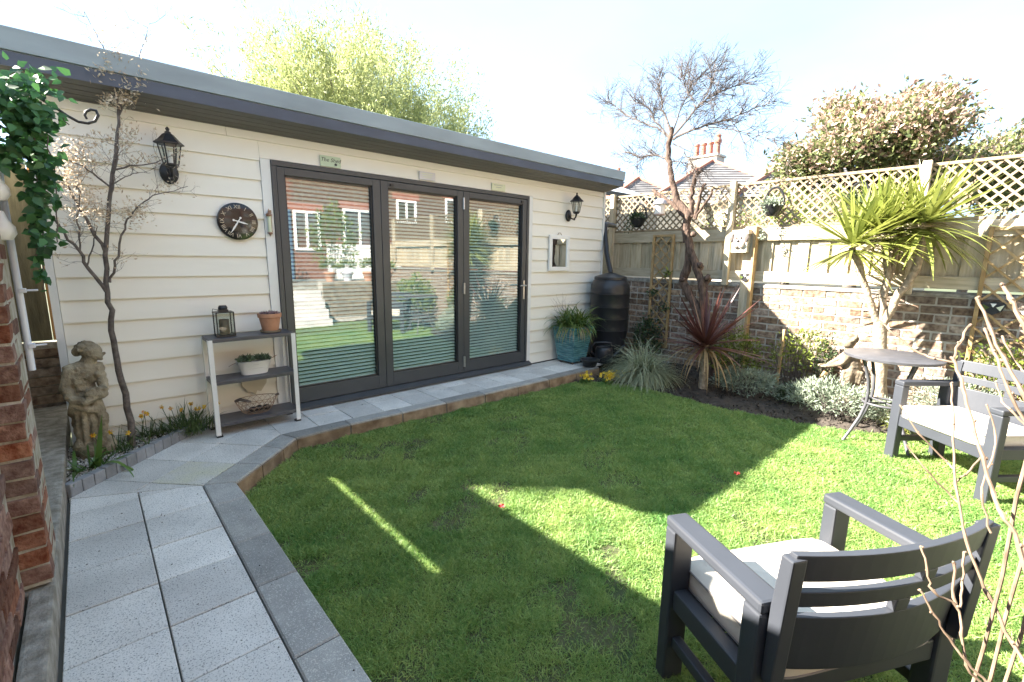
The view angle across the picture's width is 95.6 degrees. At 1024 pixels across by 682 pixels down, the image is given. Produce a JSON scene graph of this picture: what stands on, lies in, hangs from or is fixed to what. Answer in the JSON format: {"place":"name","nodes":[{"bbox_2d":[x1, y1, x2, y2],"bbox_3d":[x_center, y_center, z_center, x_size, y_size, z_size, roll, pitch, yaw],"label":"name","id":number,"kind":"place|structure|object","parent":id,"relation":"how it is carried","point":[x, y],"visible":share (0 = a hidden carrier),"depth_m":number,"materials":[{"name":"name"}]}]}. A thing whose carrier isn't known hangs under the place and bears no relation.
{"place":"outdoors","nodes":[
{"label":"outdoors","id":0,"kind":"place"},
{"bbox_2d":[28,92,99,124],"bbox_3d":[-1.747,-0.908,1.804,0.217,0.101,0.011,-8,13,-42],"label":"scroll bracket","id":1,"kind":"object","parent":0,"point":[97,116],"visible":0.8,"depth_m":1.85,"materials":[{"name":"black metal"}]},
{"bbox_2d":[74,378,487,670],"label":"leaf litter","id":2,"kind":"object","parent":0,"point":[228,551],"visible":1,"depth_m":2.12,"materials":[{"name":"plant"}]},
{"bbox_2d":[57,359,601,681],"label":"path","id":3,"kind":"structure","parent":0,"point":[122,580],"depth_m":2.06,"materials":[{"name":"grey stone"}]},
{"bbox_2d":[0,236,70,681],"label":"brick pier","id":4,"kind":"structure","parent":3,"relation":"on","point":[34,445],"depth_m":1.66,"materials":[{"name":"brick"}]},
{"bbox_2d":[0,178,17,239],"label":"outdoor wall light","id":5,"kind":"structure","parent":4,"relation":"attached to","point":[8,230],"depth_m":1.69,"materials":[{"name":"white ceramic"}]},
{"bbox_2d":[0,171,46,370],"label":"conduit","id":6,"kind":"object","parent":4,"relation":"attached to","point":[29,345],"visible":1,"depth_m":1.82,"materials":[{"name":"white plastic"}]},
{"bbox_2d":[0,51,77,291],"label":"ivy","id":7,"kind":"object","parent":4,"relation":"attached to","point":[26,120],"visible":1,"depth_m":1.71,"materials":[{"name":"green plant"}]},
{"bbox_2d":[201,329,300,437],"bbox_3d":[-2.057,0.310,3.689,0.604,0.744,0.254,-8,13,-42],"label":"shelf unit","id":8,"kind":"object","parent":3,"relation":"on","point":[213,380],"visible":0.98,"depth_m":3.62,"materials":[{"name":"metal"}]},
{"bbox_2d":[212,305,235,337],"bbox_3d":[-2.170,-0.152,3.483,0.132,0.231,0.120,-8,13,-42],"label":"candle lantern","id":9,"kind":"object","parent":8,"relation":"on","point":[224,327],"visible":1,"depth_m":3.47,"materials":[{"name":"black metal"}]},
{"bbox_2d":[229,353,275,374],"bbox_3d":[-2.050,0.173,3.678,0.347,0.165,0.151,-8,13,-42],"label":"white trough","id":10,"kind":"object","parent":8,"relation":"on","point":[250,364],"visible":1,"depth_m":3.64,"materials":[{"name":"ceramic"}]},
{"bbox_2d":[234,393,278,413],"bbox_3d":[-2.047,0.498,3.735,0.327,0.145,0.193,-8,13,-42],"label":"wire basket","id":11,"kind":"object","parent":8,"relation":"on","point":[242,400],"visible":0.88,"depth_m":3.70,"materials":[{"name":"grey metal"}]},
{"bbox_2d":[257,310,281,332],"bbox_3d":[-1.936,-0.161,3.712,0.176,0.173,0.183,-8,13,-42],"label":"terracotta pot","id":12,"kind":"object","parent":8,"relation":"on","point":[269,320],"visible":1,"depth_m":3.66,"materials":[{"name":"ceramic"}]},
{"bbox_2d":[551,325,593,363],"bbox_3d":[0.802,0.041,6.190,0.400,0.491,0.400,-8,13,-42],"label":"glazed planter","id":13,"kind":"object","parent":3,"relation":"on","point":[571,349],"visible":0.8,"depth_m":6.08,"materials":[{"name":"blue ceramic"}]},
{"bbox_2d":[543,297,604,342],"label":"agapanthus","id":14,"kind":"object","parent":13,"relation":"in","point":[571,320],"visible":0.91,"depth_m":6.01,"materials":[{"name":"green plant"}]},
{"bbox_2d":[580,357,599,367],"bbox_3d":[0.998,0.280,5.973,0.254,0.098,0.254,-8,13,-42],"label":"plant bowl","id":15,"kind":"object","parent":3,"relation":"on","point":[588,362],"visible":1,"depth_m":5.91,"materials":[{"name":"black plastic"}]},
{"bbox_2d":[591,341,624,363],"bbox_3d":[1.278,0.147,6.221,0.424,0.281,0.239,6,11,27],"label":"watering can","id":16,"kind":"object","parent":3,"relation":"on","point":[601,353],"visible":0.95,"depth_m":6.17,"materials":[{"name":"black plastic"}]},
{"bbox_2d":[0,0,1023,219],"label":"sky","id":17,"kind":"structure","parent":0,"point":[539,59],"materials":[{"name":"white"}]},
{"bbox_2d":[22,265,1023,502],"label":"ground","id":18,"kind":"structure","parent":0,"point":[925,289],"depth_m":27.10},
{"bbox_2d":[0,470,26,681],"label":"side wall","id":19,"kind":"structure","parent":18,"relation":"on","point":[13,608],"depth_m":1.46,"materials":[{"name":"brick"}]},
{"bbox_2d":[0,164,66,408],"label":"side fence","id":20,"kind":"object","parent":18,"relation":"on","point":[44,378],"visible":0.2,"depth_m":3.64,"materials":[{"name":"brown wood"}]},
{"bbox_2d":[65,419,204,501],"bbox_3d":[-2.479,0.814,3.154,0.816,0.228,0.849,-8,13,-42],"label":"brick edging","id":21,"kind":"object","parent":18,"relation":"on","point":[85,482],"visible":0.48,"depth_m":2.95,"materials":[{"name":"stone"}]},
{"bbox_2d":[58,340,117,459],"bbox_3d":[-2.755,0.390,3.011,0.250,0.790,0.238,-8,13,-42],"label":"statue","id":22,"kind":"object","parent":21,"relation":"on","point":[83,395],"visible":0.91,"depth_m":2.97,"materials":[{"name":"stone"}]},
{"bbox_2d":[65,417,133,481],"bbox_3d":[-2.556,0.709,2.864,0.505,0.534,0.479,4,11,18],"label":"strap leaf plant","id":23,"kind":"object","parent":21,"relation":"on","point":[96,461],"visible":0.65,"depth_m":2.85,"materials":[{"name":"green plant"}]},
{"bbox_2d":[71,425,154,460],"bbox_3d":[-2.652,0.658,3.078,0.471,0.198,0.346,-8,13,-42],"label":"daffodil clump","id":24,"kind":"object","parent":21,"relation":"on","point":[119,447],"visible":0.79,"depth_m":3.11,"materials":[{"name":"green plant"}]},
{"bbox_2d":[66,427,178,480],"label":"pebbles","id":25,"kind":"object","parent":21,"relation":"on","point":[86,463],"visible":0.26,"depth_m":3.00,"materials":[{"name":"gravel"}]},
{"bbox_2d":[51,0,197,446],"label":"tree","id":26,"kind":"object","parent":21,"relation":"on","point":[119,102],"visible":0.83,"depth_m":2.93,"materials":[{"name":"brown plant"}]},
{"bbox_2d":[112,411,172,440],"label":"daffodil clump","id":27,"kind":"object","parent":21,"relation":"on","point":[142,433],"visible":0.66,"depth_m":3.34,"materials":[{"name":"green plant"}]},
{"bbox_2d":[140,399,229,438],"bbox_3d":[-2.471,0.559,3.460,0.641,0.265,0.522,-8,13,-42],"label":"daffodil clump","id":28,"kind":"object","parent":21,"relation":"on","point":[193,422],"visible":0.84,"depth_m":3.46,"materials":[{"name":"green plant"}]},
{"bbox_2d":[0,24,625,444],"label":"garden room","id":29,"kind":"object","parent":18,"relation":"on","point":[374,264],"visible":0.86,"depth_m":3.94,"materials":[{"name":"beige paint"}]},
{"bbox_2d":[153,127,184,183],"bbox_3d":[-2.358,-1.279,3.194,0.176,0.361,0.211,-8,13,-42],"label":"wall lantern","id":30,"kind":"object","parent":29,"relation":"attached to","point":[168,138],"depth_m":3.17,"materials":[{"name":"black metal"}]},
{"bbox_2d":[216,203,257,239],"bbox_3d":[-2.127,-0.928,3.602,0.282,0.282,0.027,-8,13,-42],"label":"wall clock","id":31,"kind":"object","parent":29,"relation":"attached to","point":[237,221],"depth_m":3.59,"materials":[{"name":"brown metal"}]},
{"bbox_2d":[241,379,266,394],"bbox_3d":[-2.135,0.366,3.845,0.200,0.160,0.025,-8,13,-42],"label":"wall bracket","id":32,"kind":"object","parent":29,"relation":"attached to","point":[253,386],"depth_m":3.84,"materials":[{"name":"beige wood"}]},
{"bbox_2d":[265,209,272,236],"bbox_3d":[-1.956,-0.954,3.743,0.052,0.220,0.049,-8,13,-42],"label":"thermometer","id":33,"kind":"object","parent":29,"relation":"attached to","point":[268,214],"visible":1,"depth_m":3.73,"materials":[{"name":"metal"}]},
{"bbox_2d":[320,155,340,167],"bbox_3d":[-1.569,-1.551,4.014,0.181,0.088,0.012,-8,13,-42],"label":"shed sign","id":34,"kind":"object","parent":29,"relation":"attached to","point":[331,161],"visible":1,"depth_m":4.01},
{"bbox_2d":[276,166,386,403],"bbox_3d":[-1.604,-0.478,4.233,0.900,1.994,0.073,-8,13,-42],"label":"door panel","id":35,"kind":"structure","parent":29,"relation":"in","point":[377,379],"depth_m":4.24,"materials":[{"name":"metal"}]},
{"bbox_2d":[380,180,464,385],"bbox_3d":[-0.903,-0.577,4.850,0.971,1.994,0.094,-8,13,-42],"label":"door panel","id":36,"kind":"structure","parent":29,"relation":"in","point":[456,365],"depth_m":4.86,"materials":[{"name":"glass"}]},
{"bbox_2d":[419,171,434,180],"bbox_3d":[-0.851,-1.656,4.661,0.185,0.078,0.012,-8,13,-42],"label":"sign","id":37,"kind":"object","parent":29,"relation":"attached to","point":[423,175],"visible":1,"depth_m":4.65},
{"bbox_2d":[463,191,526,371],"bbox_3d":[-0.186,-0.675,5.466,0.947,1.994,0.136,-8,13,-42],"label":"door panel","id":38,"kind":"structure","parent":29,"relation":"in","point":[471,363],"depth_m":5.51,"materials":[{"name":"glass"}]},
{"bbox_2d":[491,183,504,191],"bbox_3d":[-0.154,-1.751,5.289,0.200,0.076,0.012,-8,13,-42],"label":"cream sign","id":39,"kind":"object","parent":29,"relation":"attached to","point":[497,187],"visible":1,"depth_m":5.28,"materials":[{"name":"beige"}]},
{"bbox_2d":[548,233,569,270],"bbox_3d":[0.623,-1.174,6.109,0.393,0.494,0.025,-8,13,-42],"label":"wall mirror","id":40,"kind":"object","parent":29,"relation":"attached to","point":[559,253],"depth_m":6.10,"materials":[{"name":"white wood"}]},
{"bbox_2d":[566,193,582,221],"bbox_3d":[0.819,-1.747,6.050,0.176,0.361,0.211,-8,13,-42],"label":"wall lantern","id":41,"kind":"object","parent":29,"relation":"attached to","point":[576,199],"depth_m":6.02,"materials":[{"name":"black metal"}]},
{"bbox_2d":[603,222,616,272],"bbox_3d":[1.415,-1.373,6.837,0.201,0.762,0.849,3,10,13],"label":"downpipe","id":42,"kind":"object","parent":29,"relation":"attached to","point":[606,250],"visible":0.82,"depth_m":6.65,"materials":[{"name":"black plastic"}]},
{"bbox_2d":[174,0,498,140],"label":"willow tree","id":43,"kind":"object","parent":18,"relation":"on","point":[370,92],"visible":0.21,"depth_m":9.57,"materials":[{"name":"green plant"}]},
{"bbox_2d":[605,187,656,277],"bbox_3d":[1.696,-2.025,10.004,2.215,3.557,2.152,-8,13,-42],"label":"trellis","id":44,"kind":"object","parent":18,"relation":"on","point":[620,191],"visible":0.04,"depth_m":9.23,"materials":[{"name":"wood"}]},
{"bbox_2d":[606,176,662,202],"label":"house","id":45,"kind":"structure","parent":18,"relation":"on","point":[641,187],"depth_m":26.08,"materials":[{"name":"stone"}]},
{"bbox_2d":[643,133,757,279],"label":"house","id":46,"kind":"structure","parent":18,"relation":"on","point":[725,174],"depth_m":21.76,"materials":[{"name":"stone"}]},
{"bbox_2d":[708,164,923,290],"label":"house","id":47,"kind":"structure","parent":18,"relation":"on","point":[760,176],"depth_m":17.42,"materials":[{"name":"stone"}]},
{"bbox_2d":[695,177,936,283],"bbox_3d":[4.395,-1.190,7.484,2.021,2.904,3.677,-8,13,-42],"label":"garden shrub","id":48,"kind":"object","parent":18,"relation":"on","point":[800,214],"visible":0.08,"depth_m":7.18,"materials":[{"name":"green plant"}]},
{"bbox_2d":[624,277,1023,404],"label":"brick wall","id":49,"kind":"structure","parent":18,"relation":"on","point":[934,323],"depth_m":5.18,"materials":[{"name":"brick"}]},
{"bbox_2d":[734,226,759,364],"bbox_3d":[2.914,-0.541,5.804,0.093,1.730,0.148,-8,13,-42],"label":"fence post","id":50,"kind":"object","parent":49,"relation":"attached to","point":[747,287],"visible":0.63,"depth_m":5.75,"materials":[{"name":"beige wood"}]},
{"bbox_2d":[730,229,751,252],"bbox_3d":[2.799,-1.227,5.697,0.151,0.275,0.225,-8,13,-42],"label":"bird box","id":51,"kind":"object","parent":50,"relation":"attached to","point":[740,240],"visible":1,"depth_m":5.66,"materials":[{"name":"beige wood"}]},
{"bbox_2d":[739,274,748,281],"bbox_3d":[2.892,-0.784,5.763,0.018,0.102,0.144,-8,13,-42],"label":"wall ornament","id":52,"kind":"object","parent":50,"relation":"attached to","point":[744,277],"depth_m":5.76,"materials":[{"name":"white metal"}]},
{"bbox_2d":[753,61,1006,286],"bbox_3d":[7.289,-2.670,9.307,4.226,5.263,3.640,2,10,6],"label":"evergreen tree","id":53,"kind":"object","parent":18,"relation":"on","point":[910,126],"visible":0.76,"depth_m":8.59,"materials":[{"name":"green plant"}]},
{"bbox_2d":[934,117,1023,291],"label":"evergreen tree","id":54,"kind":"object","parent":18,"relation":"on","point":[1011,140],"visible":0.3,"depth_m":9.56,"materials":[{"name":"green plant"}]},
{"bbox_2d":[245,381,1023,681],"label":"lawn","id":55,"kind":"structure","parent":0,"point":[593,631],"depth_m":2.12,"materials":[{"name":"green plant"}]},
{"bbox_2d":[656,492,1000,681],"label":"garden armchair","id":56,"kind":"object","parent":55,"relation":"on","point":[780,634],"visible":0.94,"depth_m":1.24,"materials":[{"name":"grey plastic"}]},
{"bbox_2d":[689,538,927,678],"bbox_3d":[0.932,0.827,1.506,0.610,0.107,0.442,-2,10,-14],"label":"seat cushion","id":57,"kind":"object","parent":56,"relation":"on","point":[719,598],"visible":0.32,"depth_m":1.50,"materials":[{"name":"white fabric"}]},
{"bbox_2d":[842,348,946,455],"bbox_3d":[3.062,0.477,3.800,0.644,0.739,0.644,-8,13,-42],"label":"bistro table","id":58,"kind":"object","parent":55,"relation":"on","point":[914,361],"visible":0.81,"depth_m":3.75,"materials":[{"name":"metal"}]},
{"bbox_2d":[876,283,1023,681],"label":"bare shrub","id":59,"kind":"object","parent":55,"relation":"on","point":[1019,545],"visible":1,"depth_m":0.95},
{"bbox_2d":[884,360,1023,503],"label":"garden armchair","id":60,"kind":"object","parent":55,"relation":"on","point":[1003,416],"visible":0.75,"depth_m":3.26,"materials":[{"name":"grey plastic"}]},
{"bbox_2d":[902,405,1023,446],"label":"seat cushion","id":61,"kind":"object","parent":60,"relation":"on","point":[937,418],"visible":0.78,"depth_m":3.12,"materials":[{"name":"white fabric"}]},
{"bbox_2d":[532,352,916,433],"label":"flower bed soil","id":62,"kind":"structure","parent":0,"point":[732,400],"depth_m":4.80,"materials":[{"name":"brown soil"}]},
{"bbox_2d":[578,370,593,383],"bbox_3d":[0.882,0.441,5.546,0.183,0.159,0.196,1,10,2],"label":"primrose","id":63,"kind":"object","parent":62,"relation":"on","point":[584,379],"visible":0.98,"depth_m":5.52,"materials":[{"name":"yellow plant"}]},
{"bbox_2d":[599,369,614,384],"bbox_3d":[1.154,0.442,5.551,0.294,0.168,0.189,-8,13,-42],"label":"primrose","id":64,"kind":"object","parent":62,"relation":"on","point":[610,375],"visible":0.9,"depth_m":5.52,"materials":[{"name":"yellow plant"}]},
{"bbox_2d":[589,273,629,358],"bbox_3d":[1.362,-0.362,6.532,0.548,1.180,0.548,-8,13,-42],"label":"water butt","id":65,"kind":"object","parent":62,"relation":"on","point":[609,296],"visible":0.88,"depth_m":6.30,"materials":[{"name":"black plastic"}]},
{"bbox_2d":[590,335,696,393],"bbox_3d":[1.620,0.390,5.676,1.351,1.041,1.435,-8,13,-42],"label":"carex clump","id":66,"kind":"object","parent":62,"relation":"on","point":[643,372],"visible":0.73,"depth_m":5.50,"materials":[{"name":"green plant"}]},
{"bbox_2d":[586,33,801,377],"bbox_3d":[2.149,-1.579,6.183,1.003,4.330,2.870,-8,13,-42],"label":"bare tree","id":67,"kind":"object","parent":62,"relation":"on","point":[682,209],"visible":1,"depth_m":5.86,"materials":[{"name":"brown plant"}]},
{"bbox_2d":[653,191,667,215],"bbox_3d":[1.921,-1.787,6.015,0.188,0.322,0.188,-8,13,-42],"label":"bird feeder","id":68,"kind":"object","parent":67,"relation":"hanging from","point":[660,203],"visible":1,"depth_m":5.97,"materials":[{"name":"white plastic"}]},
{"bbox_2d":[651,286,770,389],"bbox_3d":[2.194,-0.044,5.237,1.356,1.231,1.452,3,10,13],"label":"red cordyline","id":69,"kind":"object","parent":62,"relation":"on","point":[706,335],"visible":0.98,"depth_m":5.10,"materials":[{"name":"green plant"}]},
{"bbox_2d":[708,325,764,378],"bbox_3d":[2.712,0.155,5.642,0.559,0.716,0.658,-8,13,-42],"label":"green shrub","id":70,"kind":"object","parent":62,"relation":"on","point":[741,357],"visible":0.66,"depth_m":5.57,"materials":[{"name":"green plant"}]},
{"bbox_2d":[708,363,788,398],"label":"lavender bush","id":71,"kind":"object","parent":62,"relation":"on","point":[753,372],"visible":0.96,"depth_m":4.95,"materials":[{"name":"green plant"}]},
{"bbox_2d":[774,329,785,388],"bbox_3d":[3.028,0.226,5.242,0.043,0.720,0.030,-2,10,-16],"label":"stake","id":72,"kind":"object","parent":62,"relation":"on","point":[781,348],"visible":0.56,"depth_m":5.22,"materials":[{"name":"beige wood"}]},
{"bbox_2d":[759,332,814,385],"bbox_3d":[3.144,0.239,5.308,0.470,0.680,0.570,-8,13,-42],"label":"young shrub","id":73,"kind":"object","parent":62,"relation":"on","point":[773,357],"visible":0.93,"depth_m":5.27,"materials":[{"name":"green plant"}]},
{"bbox_2d":[771,380,810,404],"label":"plant","id":74,"kind":"object","parent":62,"relation":"on","point":[783,394],"visible":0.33,"depth_m":4.87,"materials":[{"name":"green plant"}]},
{"bbox_2d":[784,325,827,388],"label":"young shrub","id":75,"kind":"object","parent":62,"relation":"on","point":[798,340],"visible":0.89,"depth_m":5.21,"materials":[{"name":"green plant"}]},
{"bbox_2d":[602,154,1023,293],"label":"timber fence","id":76,"kind":"object","parent":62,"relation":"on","point":[779,255],"visible":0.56,"depth_m":5.29,"materials":[{"name":"beige wood"}]},
{"bbox_2d":[623,203,647,232],"bbox_3d":[1.790,-1.780,6.752,0.240,0.435,0.370,-8,13,-42],"label":"wall planter","id":77,"kind":"object","parent":76,"relation":"hanging from","point":[635,221],"visible":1,"depth_m":6.70,"materials":[{"name":"black metal"}]},
{"bbox_2d":[646,234,674,347],"bbox_3d":[2.131,-0.709,6.683,0.030,1.607,0.330,-8,13,-42],"label":"trellis","id":78,"kind":"object","parent":76,"relation":"attached to","point":[654,254],"visible":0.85,"depth_m":6.65,"materials":[{"name":"brown wood"}]},
{"bbox_2d":[758,186,785,239],"bbox_3d":[3.027,-1.493,5.422,0.239,0.620,0.302,-8,13,-42],"label":"wall planter","id":79,"kind":"object","parent":76,"relation":"hanging from","point":[773,208],"visible":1,"depth_m":5.39,"materials":[{"name":"black metal"}]},
{"bbox_2d":[833,181,871,215],"bbox_3d":[3.562,-1.466,4.834,0.232,0.389,0.318,-8,13,-42],"label":"wall planter","id":80,"kind":"object","parent":76,"relation":"hanging from","point":[854,186],"visible":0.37,"depth_m":4.82,"materials":[{"name":"black metal"}]},
{"bbox_2d":[964,226,1023,400],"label":"trellis","id":81,"kind":"object","parent":76,"relation":"attached to","point":[983,276],"visible":0.64,"depth_m":4.20,"materials":[{"name":"beige wood"}]},
{"bbox_2d":[981,301,1006,314],"bbox_3d":[4.369,-0.295,4.218,0.018,0.120,0.170,-8,13,-42],"label":"wall ornament","id":82,"kind":"object","parent":81,"relation":"attached to","point":[991,308],"depth_m":4.21,"materials":[{"name":"black metal"}]},
{"bbox_2d":[812,371,827,391],"bbox_3d":[3.333,0.452,5.052,0.149,0.262,0.045,3,10,12],"label":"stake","id":83,"kind":"object","parent":62,"relation":"on","point":[825,373],"visible":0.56,"depth_m":5.01,"materials":[{"name":"beige wood"}]},
{"bbox_2d":[812,328,837,395],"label":"young shrub","id":84,"kind":"object","parent":62,"relation":"on","point":[827,357],"visible":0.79,"depth_m":5.06,"materials":[{"name":"green plant"}]},
{"bbox_2d":[779,373,885,420],"bbox_3d":[3.046,0.508,4.458,0.673,0.446,0.922,-8,13,-42],"label":"lavender bush","id":85,"kind":"object","parent":62,"relation":"on","point":[848,390],"visible":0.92,"depth_m":4.40,"materials":[{"name":"green plant"}]},
{"bbox_2d":[818,334,863,401],"bbox_3d":[3.481,0.300,4.903,0.398,0.743,0.252,2,10,5],"label":"statue","id":86,"kind":"object","parent":62,"relation":"on","point":[852,373],"visible":0.61,"depth_m":4.83,"materials":[{"name":"stone"}]},
{"bbox_2d":[863,395,910,425],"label":"lavender bush","id":87,"kind":"object","parent":62,"relation":"on","point":[884,414],"visible":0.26,"depth_m":4.24,"materials":[{"name":"green plant"}]},
{"bbox_2d":[865,411,915,434],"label":"golden grass","id":88,"kind":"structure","parent":62,"relation":"on","point":[907,430],"depth_m":4.16,"materials":[{"name":"green plant"}]},
{"bbox_2d":[785,152,1020,414],"bbox_3d":[3.573,-0.522,4.430,1.842,2.506,1.358,4,10,15],"label":"cordyline tree","id":89,"kind":"object","parent":62,"relation":"on","point":[883,212],"visible":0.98,"depth_m":4.28,"materials":[{"name":"green plant"}]},
{"bbox_2d":[908,374,1002,404],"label":"lavender bush","id":90,"kind":"object","parent":62,"relation":"on","point":[917,398],"visible":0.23,"depth_m":4.36,"materials":[{"name":"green plant"}]}
]}

